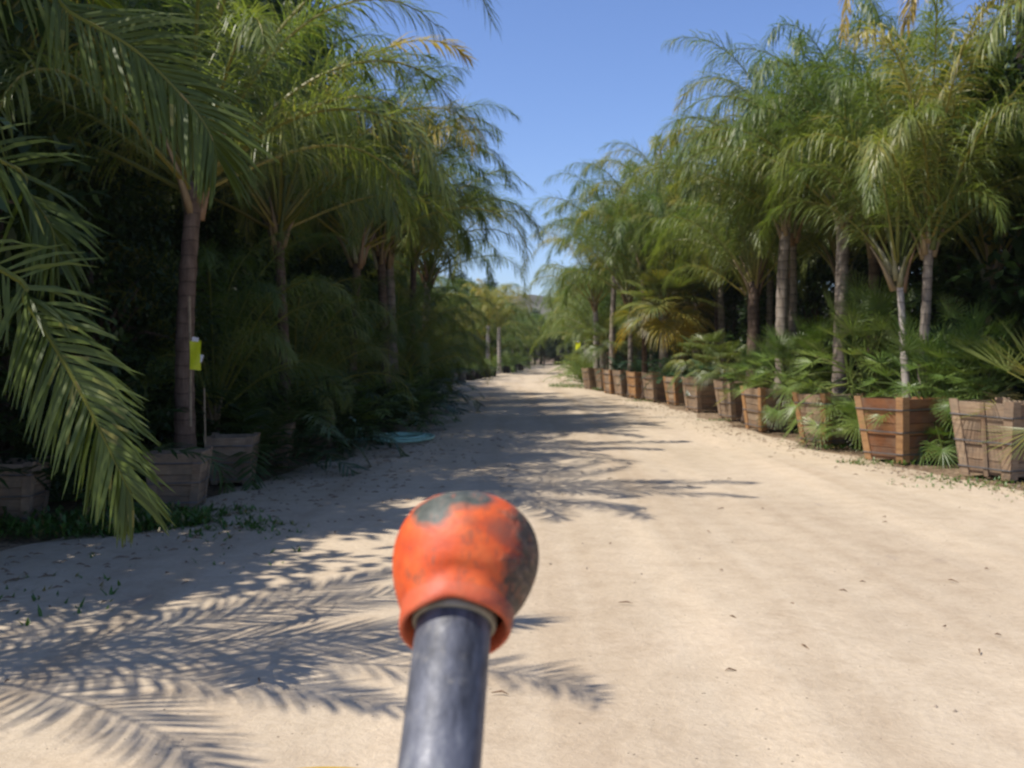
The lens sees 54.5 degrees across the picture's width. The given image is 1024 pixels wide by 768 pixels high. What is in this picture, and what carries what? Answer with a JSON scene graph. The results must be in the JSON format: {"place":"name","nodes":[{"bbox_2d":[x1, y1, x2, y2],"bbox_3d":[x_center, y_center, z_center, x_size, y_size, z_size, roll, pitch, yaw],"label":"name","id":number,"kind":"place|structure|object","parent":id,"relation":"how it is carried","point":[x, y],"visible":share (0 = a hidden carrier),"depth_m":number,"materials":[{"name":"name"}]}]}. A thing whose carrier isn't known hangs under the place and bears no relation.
{"place":"outdoors","nodes":[
{"label":"outdoors","id":0,"kind":"place"},
{"bbox_2d":[392,491,538,767],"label":"lever","id":1,"kind":"object","parent":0,"point":[465,564],"visible":1,"depth_m":0.33,"materials":[{"name":"orange rubber"}]},
{"bbox_2d":[0,363,1023,767],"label":"dirt road","id":2,"kind":"structure","parent":0,"point":[588,669],"depth_m":5.46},
{"bbox_2d":[0,499,309,625],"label":"weeds","id":3,"kind":"object","parent":2,"relation":"on","point":[77,522],"visible":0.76,"depth_m":8.16,"materials":[{"name":"green plant"}]},
{"bbox_2d":[334,416,434,442],"bbox_3d":[-1.915,0.708,16.377,1.485,0.423,1.507,1,2,27],"label":"garden hose","id":4,"kind":"object","parent":2,"relation":"on","point":[402,437],"visible":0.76,"depth_m":16.13,"materials":[{"name":"rubber"}]},
{"bbox_2d":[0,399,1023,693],"bbox_3d":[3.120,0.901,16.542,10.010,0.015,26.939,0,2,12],"label":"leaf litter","id":5,"kind":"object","parent":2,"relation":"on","point":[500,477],"visible":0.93,"depth_m":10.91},
{"bbox_2d":[548,383,1023,502],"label":"roadside weeds","id":6,"kind":"object","parent":2,"relation":"on","point":[822,447],"visible":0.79,"depth_m":12.90,"materials":[{"name":"green plant"}]},
{"bbox_2d":[0,355,1023,550],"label":"ground","id":7,"kind":"structure","parent":0,"point":[6,542],"depth_m":12.93,"materials":[{"name":"soil"}]},
{"bbox_2d":[0,456,54,522],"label":"planter box","id":8,"kind":"object","parent":7,"relation":"on","point":[27,492],"visible":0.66,"depth_m":8.43,"materials":[{"name":"brown wood"}]},
{"bbox_2d":[0,0,101,454],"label":"broadleaf tree","id":9,"kind":"object","parent":7,"relation":"on","point":[61,135],"visible":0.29,"depth_m":9.38,"materials":[{"name":"green plant"}]},
{"bbox_2d":[0,0,112,395],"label":"broadleaf tree","id":10,"kind":"object","parent":7,"relation":"on","point":[18,25],"visible":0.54,"depth_m":8.47,"materials":[{"name":"green plant"}]},
{"bbox_2d":[0,0,146,344],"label":"broadleaf tree","id":11,"kind":"object","parent":7,"relation":"on","point":[93,221],"visible":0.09,"depth_m":11.15,"materials":[{"name":"green plant"}]},
{"bbox_2d":[0,88,163,493],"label":"shrub","id":12,"kind":"object","parent":7,"relation":"on","point":[5,445],"visible":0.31,"depth_m":9.51,"materials":[{"name":"green plant"}]},
{"bbox_2d":[0,0,221,156],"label":"queen palm","id":13,"kind":"object","parent":7,"relation":"on","point":[4,53],"visible":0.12,"depth_m":10.57,"materials":[{"name":"green plant"}]},
{"bbox_2d":[0,385,226,521],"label":"palm","id":14,"kind":"object","parent":7,"relation":"on","point":[69,489],"visible":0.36,"depth_m":8.83,"materials":[{"name":"green plant"}]},
{"bbox_2d":[5,98,222,445],"bbox_3d":[-4.731,-1.043,11.343,2.948,4.423,3.091,-1,2,-30],"label":"shrub","id":15,"kind":"object","parent":7,"relation":"on","point":[118,204],"visible":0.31,"depth_m":11.22,"materials":[{"name":"green plant"}]},
{"bbox_2d":[14,185,234,467],"bbox_3d":[-5.109,-0.736,13.121,2.963,3.922,3.120,-1,2,-22],"label":"shrub","id":16,"kind":"object","parent":7,"relation":"on","point":[150,245],"visible":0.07,"depth_m":12.52,"materials":[{"name":"green plant"}]},
{"bbox_2d":[0,0,254,444],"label":"broadleaf tree","id":17,"kind":"object","parent":7,"relation":"on","point":[220,228],"visible":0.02,"depth_m":13.75,"materials":[{"name":"green plant"}]},
{"bbox_2d":[0,0,277,548],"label":"date palm","id":18,"kind":"object","parent":7,"relation":"on","point":[44,235],"visible":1,"depth_m":4.60,"materials":[{"name":"green plant"}]},
{"bbox_2d":[18,365,288,501],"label":"palm","id":19,"kind":"object","parent":7,"relation":"on","point":[161,380],"visible":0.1,"depth_m":10.78,"materials":[{"name":"green plant"}]},
{"bbox_2d":[6,0,308,280],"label":"queen palm","id":20,"kind":"object","parent":7,"relation":"on","point":[79,73],"visible":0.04,"depth_m":13.54,"materials":[{"name":"green plant"}]},
{"bbox_2d":[27,4,291,374],"bbox_3d":[-6.581,-6.515,16.904,5.692,15.183,5.855,0,2,6],"label":"broadleaf tree","id":21,"kind":"object","parent":7,"relation":"on","point":[153,215],"visible":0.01,"depth_m":16.72,"materials":[{"name":"green plant"}]},
{"bbox_2d":[142,446,212,508],"bbox_3d":[-3.187,0.894,9.517,0.540,0.541,0.540,0,2,-6],"label":"planter box","id":22,"kind":"object","parent":7,"relation":"on","point":[184,478],"visible":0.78,"depth_m":9.30,"materials":[{"name":"brown wood"}]},
{"bbox_2d":[27,223,375,433],"bbox_3d":[-3.663,-0.465,12.247,4.126,3.184,3.916,1,2,27],"label":"queen palm","id":23,"kind":"object","parent":7,"relation":"on","point":[226,306],"visible":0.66,"depth_m":12.14,"materials":[{"name":"green plant"}]},
{"bbox_2d":[101,90,320,282],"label":"queen palm","id":24,"kind":"object","parent":7,"relation":"on","point":[170,196],"visible":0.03,"depth_m":16.54,"materials":[{"name":"green plant"}]},
{"bbox_2d":[145,189,276,409],"bbox_3d":[-5.088,-1.212,16.591,2.948,4.423,3.091,-1,2,-31],"label":"shrub","id":25,"kind":"object","parent":7,"relation":"on","point":[223,238],"visible":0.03,"depth_m":16.48,"materials":[{"name":"green plant"}]},
{"bbox_2d":[135,186,301,435],"bbox_3d":[-4.581,-1.006,14.764,2.941,4.129,3.025,0,2,-1],"label":"shrub","id":26,"kind":"object","parent":7,"relation":"on","point":[206,231],"visible":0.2,"depth_m":14.55,"materials":[{"name":"green plant"}]},
{"bbox_2d":[203,432,260,484],"bbox_3d":[-3.152,0.839,11.233,0.540,0.541,0.540,0,2,-6],"label":"planter box","id":27,"kind":"object","parent":7,"relation":"on","point":[248,442],"visible":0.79,"depth_m":11.01,"materials":[{"name":"brown wood"}]},
{"bbox_2d":[136,0,352,372],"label":"broadleaf tree","id":28,"kind":"object","parent":7,"relation":"on","point":[278,7],"visible":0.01,"depth_m":23.43,"materials":[{"name":"green plant"}]},
{"bbox_2d":[141,362,353,457],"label":"palm","id":29,"kind":"object","parent":7,"relation":"on","point":[237,409],"visible":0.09,"depth_m":13.74,"materials":[{"name":"green plant"}]},
{"bbox_2d":[130,373,370,490],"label":"palm","id":30,"kind":"object","parent":7,"relation":"on","point":[265,441],"visible":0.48,"depth_m":11.93,"materials":[{"name":"green plant"}]},
{"bbox_2d":[0,0,502,448],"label":"queen palm","id":31,"kind":"object","parent":7,"relation":"on","point":[194,214],"visible":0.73,"depth_m":9.71,"materials":[{"name":"green plant"}]},
{"bbox_2d":[62,0,489,456],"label":"queen palm","id":32,"kind":"object","parent":7,"relation":"on","point":[285,213],"visible":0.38,"depth_m":13.90,"materials":[{"name":"green plant"}]},
{"bbox_2d":[224,234,367,402],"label":"shrub","id":33,"kind":"object","parent":7,"relation":"on","point":[304,267],"visible":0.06,"depth_m":18.06,"materials":[{"name":"green plant"}]},
{"bbox_2d":[201,267,418,447],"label":"queen palm","id":34,"kind":"object","parent":7,"relation":"on","point":[296,343],"visible":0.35,"depth_m":15.27,"materials":[{"name":"green plant"}]},
{"bbox_2d":[249,228,373,364],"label":"shrub","id":35,"kind":"object","parent":7,"relation":"on","point":[334,272],"visible":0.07,"depth_m":21.75,"materials":[{"name":"green plant"}]},
{"bbox_2d":[227,150,403,303],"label":"queen palm","id":36,"kind":"object","parent":7,"relation":"on","point":[317,248],"visible":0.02,"depth_m":20.14,"materials":[{"name":"green plant"}]},
{"bbox_2d":[221,367,413,466],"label":"palm","id":37,"kind":"object","parent":7,"relation":"on","point":[307,425],"visible":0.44,"depth_m":13.95,"materials":[{"name":"green plant"}]},
{"bbox_2d":[266,376,421,449],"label":"palm","id":38,"kind":"object","parent":7,"relation":"on","point":[355,416],"visible":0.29,"depth_m":15.64,"materials":[{"name":"green plant"}]},
{"bbox_2d":[254,274,448,385],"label":"queen palm","id":39,"kind":"object","parent":7,"relation":"on","point":[384,336],"visible":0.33,"depth_m":18.16,"materials":[{"name":"green plant"}]},
{"bbox_2d":[302,363,419,446],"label":"palm","id":40,"kind":"object","parent":7,"relation":"on","point":[367,416],"visible":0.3,"depth_m":16.75,"materials":[{"name":"green plant"}]},
{"bbox_2d":[211,52,535,405],"bbox_3d":[-2.738,-2.483,17.954,6.067,6.862,6.282,-1,2,-35],"label":"queen palm","id":41,"kind":"object","parent":7,"relation":"on","point":[356,255],"visible":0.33,"depth_m":17.64,"materials":[{"name":"green plant"}]},
{"bbox_2d":[245,70,535,428],"bbox_3d":[-2.435,-2.483,19.378,5.551,6.763,4.872,0,2,12],"label":"queen palm","id":42,"kind":"object","parent":7,"relation":"on","point":[379,251],"visible":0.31,"depth_m":19.33,"materials":[{"name":"green plant"}]},
{"bbox_2d":[312,280,489,397],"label":"palm tree","id":43,"kind":"object","parent":7,"relation":"on","point":[426,360],"visible":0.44,"depth_m":21.53,"materials":[{"name":"green plant"}]},
{"bbox_2d":[264,56,545,424],"bbox_3d":[-2.417,-2.715,20.273,6.381,7.168,5.921,0,2,6],"label":"queen palm","id":44,"kind":"object","parent":7,"relation":"on","point":[389,262],"visible":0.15,"depth_m":20.13,"materials":[{"name":"green plant"}]},
{"bbox_2d":[345,364,469,432],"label":"palm","id":45,"kind":"object","parent":7,"relation":"on","point":[400,415],"visible":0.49,"depth_m":18.41,"materials":[{"name":"green plant"}]},
{"bbox_2d":[367,367,461,426],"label":"palm","id":46,"kind":"object","parent":7,"relation":"on","point":[424,395],"visible":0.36,"depth_m":20.37,"materials":[{"name":"green plant"}]},
{"bbox_2d":[358,357,484,414],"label":"palm","id":47,"kind":"object","parent":7,"relation":"on","point":[448,394],"visible":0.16,"depth_m":23.77,"materials":[{"name":"green plant"}]},
{"bbox_2d":[360,278,494,375],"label":"queen palm","id":48,"kind":"object","parent":7,"relation":"on","point":[433,331],"visible":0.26,"depth_m":26.55,"materials":[{"name":"green plant"}]},
{"bbox_2d":[319,119,536,390],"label":"queen palm","id":49,"kind":"object","parent":7,"relation":"on","point":[413,272],"visible":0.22,"depth_m":24.93,"materials":[{"name":"green plant"}]},
{"bbox_2d":[395,296,493,383],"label":"queen palm","id":50,"kind":"object","parent":7,"relation":"on","point":[471,321],"visible":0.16,"depth_m":31.31,"materials":[{"name":"green plant"}]},
{"bbox_2d":[366,159,538,356],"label":"queen palm","id":51,"kind":"object","parent":7,"relation":"on","point":[428,272],"visible":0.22,"depth_m":29.18,"materials":[{"name":"green plant"}]},
{"bbox_2d":[460,278,523,365],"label":"queen palm","id":52,"kind":"object","parent":7,"relation":"on","point":[488,308],"visible":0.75,"depth_m":63.63,"materials":[{"name":"green plant"}]},
{"bbox_2d":[467,282,537,373],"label":"queen palm","id":53,"kind":"object","parent":7,"relation":"on","point":[500,322],"visible":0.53,"depth_m":66.83,"materials":[{"name":"green plant"}]},
{"bbox_2d":[527,215,653,388],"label":"queen palm","id":54,"kind":"object","parent":7,"relation":"on","point":[594,301],"visible":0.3,"depth_m":40.33,"materials":[{"name":"green plant"}]},
{"bbox_2d":[529,274,657,367],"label":"queen palm","id":55,"kind":"object","parent":7,"relation":"on","point":[603,314],"visible":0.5,"depth_m":43.19,"materials":[{"name":"green plant"}]},
{"bbox_2d":[527,155,666,369],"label":"queen palm","id":56,"kind":"object","parent":7,"relation":"on","point":[584,187],"visible":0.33,"depth_m":36.87,"materials":[{"name":"green plant"}]},
{"bbox_2d":[542,274,657,355],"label":"queen palm","id":57,"kind":"object","parent":7,"relation":"on","point":[572,310],"visible":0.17,"depth_m":47.64,"materials":[{"name":"green plant"}]},
{"bbox_2d":[571,318,641,377],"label":"fan palm","id":58,"kind":"object","parent":7,"relation":"on","point":[595,347],"visible":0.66,"depth_m":38.28,"materials":[{"name":"green plant"}]},
{"bbox_2d":[532,185,712,396],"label":"queen palm","id":59,"kind":"object","parent":7,"relation":"on","point":[631,275],"visible":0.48,"depth_m":33.38,"materials":[{"name":"green plant"}]},
{"bbox_2d":[545,148,722,399],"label":"queen palm","id":60,"kind":"object","parent":7,"relation":"on","point":[633,227],"visible":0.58,"depth_m":30.84,"materials":[{"name":"green plant"}]},
{"bbox_2d":[583,134,724,318],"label":"queen palm","id":61,"kind":"object","parent":7,"relation":"on","point":[639,154],"visible":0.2,"depth_m":33.33,"materials":[{"name":"green plant"}]},
{"bbox_2d":[642,372,676,401],"bbox_3d":[4.457,0.080,29.961,0.853,0.855,0.853,0,2,-14],"label":"planter box","id":62,"kind":"object","parent":7,"relation":"on","point":[654,390],"visible":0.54,"depth_m":29.62,"materials":[{"name":"brown wood"}]},
{"bbox_2d":[602,256,723,401],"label":"fan palm","id":63,"kind":"object","parent":7,"relation":"on","point":[687,324],"visible":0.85,"depth_m":29.32,"materials":[{"name":"green plant"}]},
{"bbox_2d":[610,158,734,376],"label":"queen palm","id":64,"kind":"object","parent":7,"relation":"on","point":[721,313],"visible":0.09,"depth_m":29.39,"materials":[{"name":"green plant"}]},
{"bbox_2d":[619,183,738,377],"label":"queen palm","id":65,"kind":"object","parent":7,"relation":"on","point":[714,288],"visible":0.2,"depth_m":29.47,"materials":[{"name":"green plant"}]},
{"bbox_2d":[663,376,695,404],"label":"planter box","id":66,"kind":"object","parent":7,"relation":"on","point":[675,396],"visible":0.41,"depth_m":27.72,"materials":[{"name":"brown wood"}]},
{"bbox_2d":[663,329,743,395],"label":"fan palm","id":67,"kind":"object","parent":7,"relation":"on","point":[693,345],"visible":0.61,"depth_m":26.33,"materials":[{"name":"green plant"}]},
{"bbox_2d":[682,377,726,411],"bbox_3d":[4.794,0.252,24.876,0.836,0.837,0.836,0,2,-16],"label":"planter box","id":68,"kind":"object","parent":7,"relation":"on","point":[703,399],"visible":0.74,"depth_m":24.56,"materials":[{"name":"brown wood"}]},
{"bbox_2d":[682,340,746,412],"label":"fan palm","id":69,"kind":"object","parent":7,"relation":"on","point":[720,352],"visible":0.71,"depth_m":24.34,"materials":[{"name":"green plant"}]},
{"bbox_2d":[668,272,761,379],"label":"shrub","id":70,"kind":"object","parent":7,"relation":"on","point":[729,310],"visible":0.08,"depth_m":33.50,"materials":[{"name":"green plant"}]},
{"bbox_2d":[640,137,829,378],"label":"queen palm","id":71,"kind":"object","parent":7,"relation":"on","point":[769,313],"visible":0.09,"depth_m":26.00,"materials":[{"name":"green plant"}]},
{"bbox_2d":[642,185,831,308],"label":"queen palm","id":72,"kind":"object","parent":7,"relation":"on","point":[739,278],"visible":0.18,"depth_m":26.60,"materials":[{"name":"green plant"}]},
{"bbox_2d":[713,380,762,420],"bbox_3d":[4.961,0.349,21.724,0.845,0.846,0.845,0,2,-12],"label":"planter box","id":73,"kind":"object","parent":7,"relation":"on","point":[731,407],"visible":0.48,"depth_m":21.42,"materials":[{"name":"brown wood"}]},
{"bbox_2d":[651,89,830,336],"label":"queen palm","id":74,"kind":"object","parent":7,"relation":"on","point":[698,211],"visible":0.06,"depth_m":23.99,"materials":[{"name":"green plant"}]},
{"bbox_2d":[631,124,867,422],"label":"queen palm","id":75,"kind":"object","parent":7,"relation":"on","point":[762,255],"visible":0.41,"depth_m":20.89,"materials":[{"name":"green plant"}]},
{"bbox_2d":[698,267,808,380],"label":"shrub","id":76,"kind":"object","parent":7,"relation":"on","point":[733,288],"visible":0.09,"depth_m":30.82,"materials":[{"name":"green plant"}]},
{"bbox_2d":[712,341,804,407],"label":"fan palm bush","id":77,"kind":"object","parent":7,"relation":"on","point":[750,365],"visible":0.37,"depth_m":19.99,"materials":[{"name":"green plant"}]},
{"bbox_2d":[740,386,798,430],"bbox_3d":[4.859,0.460,18.816,0.810,0.811,0.810,0,3,-14],"label":"planter box","id":78,"kind":"object","parent":7,"relation":"on","point":[753,399],"visible":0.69,"depth_m":18.53,"materials":[{"name":"brown wood"}]},
{"bbox_2d":[613,7,932,431],"bbox_3d":[5.465,-2.790,18.949,5.492,7.412,5.732,-2,2,-40],"label":"queen palm","id":79,"kind":"object","parent":7,"relation":"on","point":[785,232],"visible":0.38,"depth_m":18.67,"materials":[{"name":"green plant"}]},
{"bbox_2d":[732,312,832,429],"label":"fan palm bush","id":80,"kind":"object","parent":7,"relation":"on","point":[798,342],"visible":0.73,"depth_m":18.10,"materials":[{"name":"green plant"}]},
{"bbox_2d":[649,36,925,427],"bbox_3d":[5.197,-2.831,19.443,5.992,7.455,5.354,-1,2,-22],"label":"queen palm","id":81,"kind":"object","parent":7,"relation":"on","point":[795,237],"visible":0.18,"depth_m":19.02,"materials":[{"name":"green plant"}]},
{"bbox_2d":[724,230,865,393],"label":"shrub","id":82,"kind":"object","parent":7,"relation":"on","point":[806,310],"visible":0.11,"depth_m":25.74,"materials":[{"name":"green plant"}]},
{"bbox_2d":[727,98,865,368],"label":"queen palm","id":83,"kind":"object","parent":7,"relation":"on","point":[830,260],"visible":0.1,"depth_m":20.43,"materials":[{"name":"green plant"}]},
{"bbox_2d":[792,391,865,446],"bbox_3d":[5.054,0.548,15.819,0.827,0.828,0.827,-1,1,-20],"label":"planter box","id":84,"kind":"object","parent":7,"relation":"on","point":[807,402],"visible":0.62,"depth_m":15.58,"materials":[{"name":"brown wood"}]},
{"bbox_2d":[816,396,861,441],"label":"fan palm bush","id":85,"kind":"object","parent":7,"relation":"on","point":[847,408],"visible":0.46,"depth_m":14.97,"materials":[{"name":"green plant"}]},
{"bbox_2d":[668,0,1022,392],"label":"queen palm","id":86,"kind":"object","parent":7,"relation":"on","point":[842,263],"visible":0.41,"depth_m":15.80,"materials":[{"name":"green plant"}]},
{"bbox_2d":[693,29,1014,396],"bbox_3d":[6.282,-2.645,17.808,5.848,7.199,6.261,0,2,4],"label":"queen palm","id":87,"kind":"object","parent":7,"relation":"on","point":[874,268],"visible":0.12,"depth_m":17.76,"materials":[{"name":"green plant"}]},
{"bbox_2d":[777,270,948,453],"bbox_3d":[5.500,-0.135,15.599,2.612,3.300,2.957,1,2,17],"label":"fan palm bush","id":88,"kind":"object","parent":7,"relation":"on","point":[857,321],"visible":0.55,"depth_m":15.34,"materials":[{"name":"green plant"}]},
{"bbox_2d":[796,219,932,393],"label":"shrub","id":89,"kind":"object","parent":7,"relation":"on","point":[827,288],"visible":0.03,"depth_m":22.91,"materials":[{"name":"green plant"}]},
{"bbox_2d":[798,260,946,384],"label":"broadleaf tree","id":90,"kind":"object","parent":7,"relation":"on","point":[819,302],"visible":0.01,"depth_m":25.43,"materials":[{"name":"green plant"}]},
{"bbox_2d":[761,0,1023,396],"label":"queen palm","id":91,"kind":"object","parent":7,"relation":"on","point":[928,251],"visible":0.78,"depth_m":13.31,"materials":[{"name":"green plant"}]},
{"bbox_2d":[854,394,948,462],"bbox_3d":[5.312,0.599,13.561,0.871,0.872,0.871,-1,1,-25],"label":"planter box","id":92,"kind":"object","parent":7,"relation":"on","point":[888,438],"visible":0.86,"depth_m":13.27,"materials":[{"name":"red wood"}]},
{"bbox_2d":[752,63,1023,398],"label":"queen palm","id":93,"kind":"object","parent":92,"relation":"in","point":[895,273],"visible":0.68,"depth_m":13.81,"materials":[{"name":"green plant"}]},
{"bbox_2d":[848,210,981,396],"bbox_3d":[8.519,-1.845,20.471,3.889,5.461,4.001,0,2,-1],"label":"shrub","id":94,"kind":"object","parent":7,"relation":"on","point":[867,271],"visible":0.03,"depth_m":20.43,"materials":[{"name":"green plant"}]},
{"bbox_2d":[826,213,1013,432],"bbox_3d":[8.269,-1.479,18.012,3.919,5.187,4.126,-1,2,-22],"label":"shrub","id":95,"kind":"object","parent":7,"relation":"on","point":[962,249],"visible":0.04,"depth_m":17.95,"materials":[{"name":"green plant"}]},
{"bbox_2d":[837,0,1023,399],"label":"queen palm","id":96,"kind":"object","parent":7,"relation":"on","point":[912,9],"visible":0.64,"depth_m":10.86,"materials":[{"name":"green plant"}]},
{"bbox_2d":[849,293,1015,468],"bbox_3d":[5.876,-0.012,13.674,2.457,2.480,2.276,1,2,19],"label":"fan palm bush","id":97,"kind":"object","parent":7,"relation":"on","point":[934,341],"visible":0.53,"depth_m":13.44,"materials":[{"name":"green plant"}]},
{"bbox_2d":[847,40,1023,387],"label":"queen palm","id":98,"kind":"object","parent":7,"relation":"on","point":[986,250],"visible":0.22,"depth_m":14.56,"materials":[{"name":"green plant"}]},
{"bbox_2d":[905,0,1023,432],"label":"broadleaf tree","id":99,"kind":"object","parent":7,"relation":"on","point":[1008,302],"visible":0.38,"depth_m":14.15,"materials":[{"name":"green plant"}]},
{"bbox_2d":[918,312,1023,419],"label":"fan palm bush","id":100,"kind":"object","parent":7,"relation":"on","point":[974,380],"visible":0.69,"depth_m":12.97,"materials":[{"name":"green plant"}]},
{"bbox_2d":[921,0,1023,101],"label":"queen palm","id":101,"kind":"object","parent":7,"relation":"on","point":[993,37],"visible":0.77,"depth_m":10.14,"materials":[{"name":"green plant"}]},
{"bbox_2d":[932,284,1023,398],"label":"fan palm bush","id":102,"kind":"object","parent":7,"relation":"on","point":[1019,326],"visible":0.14,"depth_m":14.92,"materials":[{"name":"green plant"}]},
{"bbox_2d":[947,314,1023,461],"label":"blue fan palm","id":103,"kind":"object","parent":7,"relation":"on","point":[1008,367],"visible":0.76,"depth_m":11.44,"materials":[{"name":"green plant"}]},
{"bbox_2d":[949,397,1023,480],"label":"planter box","id":104,"kind":"object","parent":7,"relation":"on","point":[971,430],"visible":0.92,"depth_m":11.58,"materials":[{"name":"brown wood"}]},
{"bbox_2d":[301,0,1015,296],"label":"sky","id":105,"kind":"structure","parent":0,"point":[580,76],"materials":[{"name":"blue"}]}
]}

